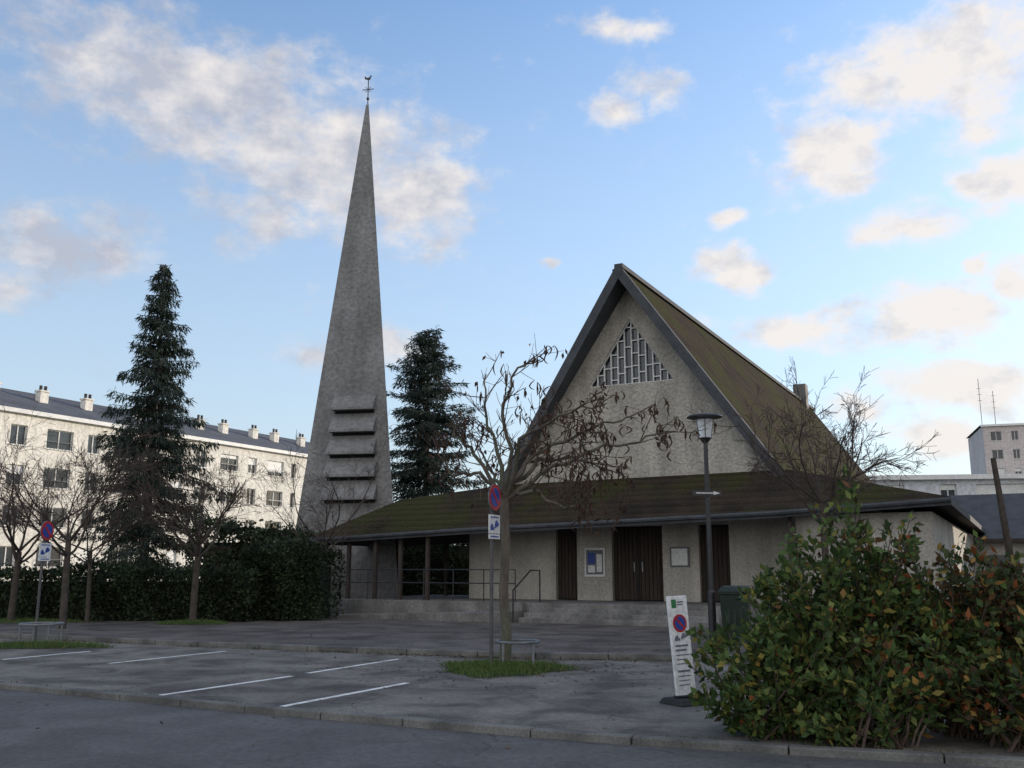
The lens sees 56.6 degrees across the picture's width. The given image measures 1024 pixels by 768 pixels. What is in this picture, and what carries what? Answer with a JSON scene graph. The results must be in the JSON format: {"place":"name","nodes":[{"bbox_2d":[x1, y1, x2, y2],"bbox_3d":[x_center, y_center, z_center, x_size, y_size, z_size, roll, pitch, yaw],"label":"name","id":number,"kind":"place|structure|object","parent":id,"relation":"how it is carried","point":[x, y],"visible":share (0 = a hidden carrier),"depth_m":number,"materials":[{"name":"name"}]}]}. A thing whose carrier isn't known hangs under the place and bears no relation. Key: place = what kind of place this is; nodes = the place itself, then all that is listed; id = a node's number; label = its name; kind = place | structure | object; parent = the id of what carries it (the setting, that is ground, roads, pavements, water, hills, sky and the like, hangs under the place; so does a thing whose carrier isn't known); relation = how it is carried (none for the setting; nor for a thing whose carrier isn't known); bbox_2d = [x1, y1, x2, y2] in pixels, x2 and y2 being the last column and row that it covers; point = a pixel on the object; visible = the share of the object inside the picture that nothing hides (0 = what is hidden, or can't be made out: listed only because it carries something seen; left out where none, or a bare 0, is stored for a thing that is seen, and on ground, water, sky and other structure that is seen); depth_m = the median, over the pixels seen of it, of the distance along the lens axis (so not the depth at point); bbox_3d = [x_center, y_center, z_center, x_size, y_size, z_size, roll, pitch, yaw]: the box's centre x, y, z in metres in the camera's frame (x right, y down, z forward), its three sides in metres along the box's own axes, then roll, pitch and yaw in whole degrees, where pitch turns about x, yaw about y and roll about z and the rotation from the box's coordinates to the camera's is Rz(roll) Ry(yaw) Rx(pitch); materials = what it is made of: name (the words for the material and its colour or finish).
{"place":"outdoors","nodes":[
{"label":"outdoors","id":0,"kind":"place"},
{"bbox_2d":[0,601,932,656],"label":"plaza pavement","id":1,"kind":"structure","parent":0,"point":[449,635],"depth_m":22.09,"materials":[{"name":"concrete"}]},
{"bbox_2d":[0,617,102,623],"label":"grass patch","id":2,"kind":"object","parent":1,"relation":"on","point":[16,621],"visible":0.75,"depth_m":26.51,"materials":[{"name":"green plant"}]},
{"bbox_2d":[0,389,131,621],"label":"bare tree","id":3,"kind":"object","parent":1,"relation":"on","point":[18,557],"visible":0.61,"depth_m":26.81,"materials":[{"name":"brown plant"}]},
{"bbox_2d":[0,477,159,621],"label":"bare tree","id":4,"kind":"object","parent":1,"relation":"on","point":[88,590],"visible":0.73,"depth_m":26.94,"materials":[{"name":"brown plant"}]},
{"bbox_2d":[0,424,164,628],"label":"bare tree","id":5,"kind":"object","parent":1,"relation":"on","point":[67,553],"visible":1,"depth_m":24.14,"materials":[{"name":"brown plant"}]},
{"bbox_2d":[0,550,265,621],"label":"hedge","id":6,"kind":"object","parent":1,"relation":"on","point":[220,598],"visible":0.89,"depth_m":27.54,"materials":[{"name":"green plant"}]},
{"bbox_2d":[59,264,236,581],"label":"spruce tree","id":7,"kind":"object","parent":1,"relation":"on","point":[157,377],"visible":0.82,"depth_m":41.97,"materials":[{"name":"green plant"}]},
{"bbox_2d":[0,382,309,581],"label":"apartment building","id":8,"kind":"structure","parent":1,"relation":"on","point":[84,422],"depth_m":73.69,"materials":[{"name":"beige paint"}]},
{"bbox_2d":[153,618,227,624],"bbox_3d":[-8.662,6.512,25.989,2.026,0.222,1.346,0,-11,0],"label":"grass patch","id":9,"kind":"object","parent":1,"relation":"on","point":[196,622],"visible":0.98,"depth_m":25.62,"materials":[{"name":"green plant"}]},
{"bbox_2d":[116,445,265,620],"bbox_3d":[-9.189,4.096,26.316,4.030,5.062,4.296,8,-14,-35],"label":"bare tree","id":10,"kind":"object","parent":1,"relation":"on","point":[198,554],"visible":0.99,"depth_m":26.16,"materials":[{"name":"brown plant"}]},
{"bbox_2d":[184,510,330,581],"bbox_3d":[-9.246,6.652,35.344,4.893,3.894,3.586,-2,-11,12],"label":"hedge","id":11,"kind":"object","parent":1,"relation":"on","point":[231,555],"visible":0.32,"depth_m":34.69,"materials":[{"name":"green plant"}]},
{"bbox_2d":[239,530,345,620],"bbox_3d":[-6.660,5.832,28.782,2.994,2.737,2.747,0,-11,0],"label":"hedge","id":12,"kind":"object","parent":1,"relation":"on","point":[297,591],"visible":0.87,"depth_m":27.84,"materials":[{"name":"green plant"}]},
{"bbox_2d":[226,412,408,564],"bbox_3d":[-6.067,4.159,30.509,5.503,6.545,5.033,8,-13,-35],"label":"bare tree","id":13,"kind":"object","parent":1,"relation":"on","point":[332,516],"visible":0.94,"depth_m":30.19,"materials":[{"name":"brown plant"}]},
{"bbox_2d":[295,75,397,598],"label":"bell tower","id":14,"kind":"structure","parent":1,"relation":"on","point":[350,418],"depth_m":36.95,"materials":[{"name":"grey concrete"}]},
{"bbox_2d":[396,543,469,595],"bbox_3d":[-3.002,7.816,40.731,11.672,3.691,3.204,-3,-11,14],"label":"hedge","id":15,"kind":"object","parent":1,"relation":"on","point":[414,557],"visible":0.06,"depth_m":39.69,"materials":[{"name":"green plant"}]},
{"bbox_2d":[386,325,487,545],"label":"conifer tree","id":16,"kind":"object","parent":1,"relation":"on","point":[423,390],"visible":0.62,"depth_m":46.47,"materials":[{"name":"green plant"}]},
{"bbox_2d":[309,263,985,627],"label":"church","id":17,"kind":"structure","parent":1,"relation":"on","point":[639,341],"depth_m":29.86,"materials":[{"name":"paint"}]},
{"bbox_2d":[590,320,672,386],"bbox_3d":[3.881,-1.040,30.914,2.967,2.194,0.190,-6,-12,27],"label":"triangular window","id":18,"kind":"structure","parent":17,"relation":"in","point":[632,360],"depth_m":30.92,"materials":[{"name":"grey glass"}]},
{"bbox_2d":[558,525,730,601],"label":"doors","id":19,"kind":"structure","parent":17,"relation":"in","point":[638,553],"depth_m":29.58,"materials":[{"name":"brown wood"}]},
{"bbox_2d":[687,413,722,642],"bbox_3d":[4.100,2.962,19.799,0.756,4.760,0.756,0,-11,0],"label":"street lamp","id":20,"kind":"object","parent":1,"relation":"on","point":[701,419],"visible":0.88,"depth_m":19.83,"materials":[{"name":"black metal"}]},
{"bbox_2d":[718,585,751,641],"bbox_3d":[4.503,4.635,19.077,0.620,1.140,0.855,-4,-12,18],"label":"wheelie bin","id":21,"kind":"object","parent":1,"relation":"on","point":[732,608],"visible":0.58,"depth_m":18.79,"materials":[{"name":"plastic"}]},
{"bbox_2d":[686,356,939,583],"bbox_3d":[6.517,2.467,20.148,4.389,5.908,4.110,7,-13,-34],"label":"bare tree","id":22,"kind":"object","parent":1,"relation":"on","point":[831,487],"visible":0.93,"depth_m":20.19,"materials":[{"name":"brown plant"}]},
{"bbox_2d":[867,474,1023,495],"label":"school building","id":23,"kind":"structure","parent":1,"relation":"on","point":[961,484],"depth_m":61.24,"materials":[{"name":"white paint"}]},
{"bbox_2d":[949,493,1023,585],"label":"house","id":24,"kind":"structure","parent":1,"relation":"on","point":[982,510],"depth_m":43.76,"materials":[{"name":"grey"}]},
{"bbox_2d":[990,458,1013,578],"bbox_3d":[15.727,4.889,30.120,0.605,5.116,0.256,0,-11,0],"label":"wooden post","id":25,"kind":"object","parent":1,"relation":"on","point":[1004,524],"visible":0.64,"depth_m":30.22,"materials":[{"name":"brown wood"}]},
{"bbox_2d":[0,689,997,767],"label":"road","id":26,"kind":"structure","parent":0,"point":[78,732],"depth_m":8.71,"materials":[{"name":"grey asphalt"}]},
{"bbox_2d":[0,638,1023,756],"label":"parking area pavement","id":27,"kind":"structure","parent":0,"point":[628,702],"depth_m":12.92,"materials":[{"name":"grey asphalt"}]},
{"bbox_2d":[18,622,64,641],"bbox_3d":[-9.900,5.269,19.961,0.888,0.494,0.885,0,-11,0],"label":"tree guard","id":28,"kind":"object","parent":27,"relation":"on","point":[34,624],"visible":0.94,"depth_m":19.82,"materials":[{"name":"metal"}]},
{"bbox_2d":[34,521,53,640],"bbox_3d":[-10.482,4.393,21.146,0.105,2.665,0.430,-2,-11,12],"label":"no parking sign","id":29,"kind":"object","parent":27,"relation":"on","point":[46,530],"visible":0.97,"depth_m":21.20,"materials":[{"name":"grey metal"}]},
{"bbox_2d":[0,640,116,648],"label":"grass patch","id":30,"kind":"object","parent":27,"relation":"on","point":[42,644],"visible":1,"depth_m":19.04,"materials":[{"name":"green plant"}]},
{"bbox_2d":[3,651,407,706],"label":"parking markings","id":31,"kind":"object","parent":27,"relation":"on","point":[264,679],"visible":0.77,"depth_m":13.00,"materials":[{"name":"paint"}]},
{"bbox_2d":[3,621,970,748],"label":"fallen leaves","id":32,"kind":"object","parent":27,"relation":"on","point":[575,659],"visible":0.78,"depth_m":16.08,"materials":[{"name":"brown plant"}]},
{"bbox_2d":[0,637,999,754],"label":"kerb weeds","id":33,"kind":"object","parent":27,"relation":"on","point":[539,725],"visible":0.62,"depth_m":11.39,"materials":[{"name":"green plant"}]},
{"bbox_2d":[438,657,579,678],"bbox_3d":[-0.128,4.475,15.010,2.149,0.256,2.208,6,-13,-29],"label":"grass patch","id":34,"kind":"object","parent":27,"relation":"on","point":[482,668],"visible":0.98,"depth_m":14.61,"materials":[{"name":"green plant"}]},
{"bbox_2d":[488,484,500,662],"bbox_3d":[-0.313,3.100,15.281,0.105,2.965,0.430,-5,-12,25],"label":"no parking sign","id":35,"kind":"object","parent":34,"relation":"on","point":[494,499],"visible":0.98,"depth_m":15.34,"materials":[{"name":"grey metal"}]},
{"bbox_2d":[496,638,540,664],"bbox_3d":[0.100,4.391,15.395,0.728,0.474,0.725,0,-11,0],"label":"tree guard","id":36,"kind":"object","parent":27,"relation":"on","point":[525,641],"visible":0.88,"depth_m":15.16,"materials":[{"name":"metal"}]},
{"bbox_2d":[418,333,716,661],"bbox_3d":[0.949,1.956,15.965,4.902,5.444,3.457,0,-11,0],"label":"catalpa tree","id":37,"kind":"object","parent":27,"relation":"on","point":[506,486],"visible":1,"depth_m":15.84,"materials":[{"name":"brown plant"}]},
{"bbox_2d":[659,595,705,706],"bbox_3d":[2.060,3.154,11.306,0.507,1.242,0.426,6,-13,-29],"label":"parking notice panel","id":38,"kind":"object","parent":27,"relation":"on","point":[680,643],"visible":0.8,"depth_m":11.30,"materials":[{"name":"white paint"}]},
{"bbox_2d":[683,464,1023,751],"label":"bush","id":39,"kind":"object","parent":27,"relation":"on","point":[884,633],"visible":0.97,"depth_m":8.91,"materials":[{"name":"green plant"}]},
{"bbox_2d":[0,0,1023,545],"label":"sky","id":40,"kind":"structure","parent":0,"point":[829,186],"materials":[{"name":"blue"}]},
{"label":"ground","id":41,"kind":"structure","parent":0,"visible":0},
{"bbox_2d":[0,633,842,661],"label":"kerb","id":42,"kind":"structure","parent":41,"relation":"on","point":[478,653],"depth_m":17.90,"materials":[{"name":"concrete"}]},
{"bbox_2d":[0,681,1023,767],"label":"kerb","id":43,"kind":"structure","parent":41,"relation":"on","point":[998,761],"depth_m":9.11,"materials":[{"name":"concrete"}]},
{"bbox_2d":[967,423,1023,473],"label":"tower block","id":44,"kind":"structure","parent":41,"relation":"on","point":[1003,444],"depth_m":146.29,"materials":[{"name":"paint"}]},
{"bbox_2d":[976,383,995,423],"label":"antenna mast","id":45,"kind":"object","parent":44,"relation":"on","point":[978,388],"visible":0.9,"depth_m":154.29,"materials":[{"name":"metal"}]}
]}

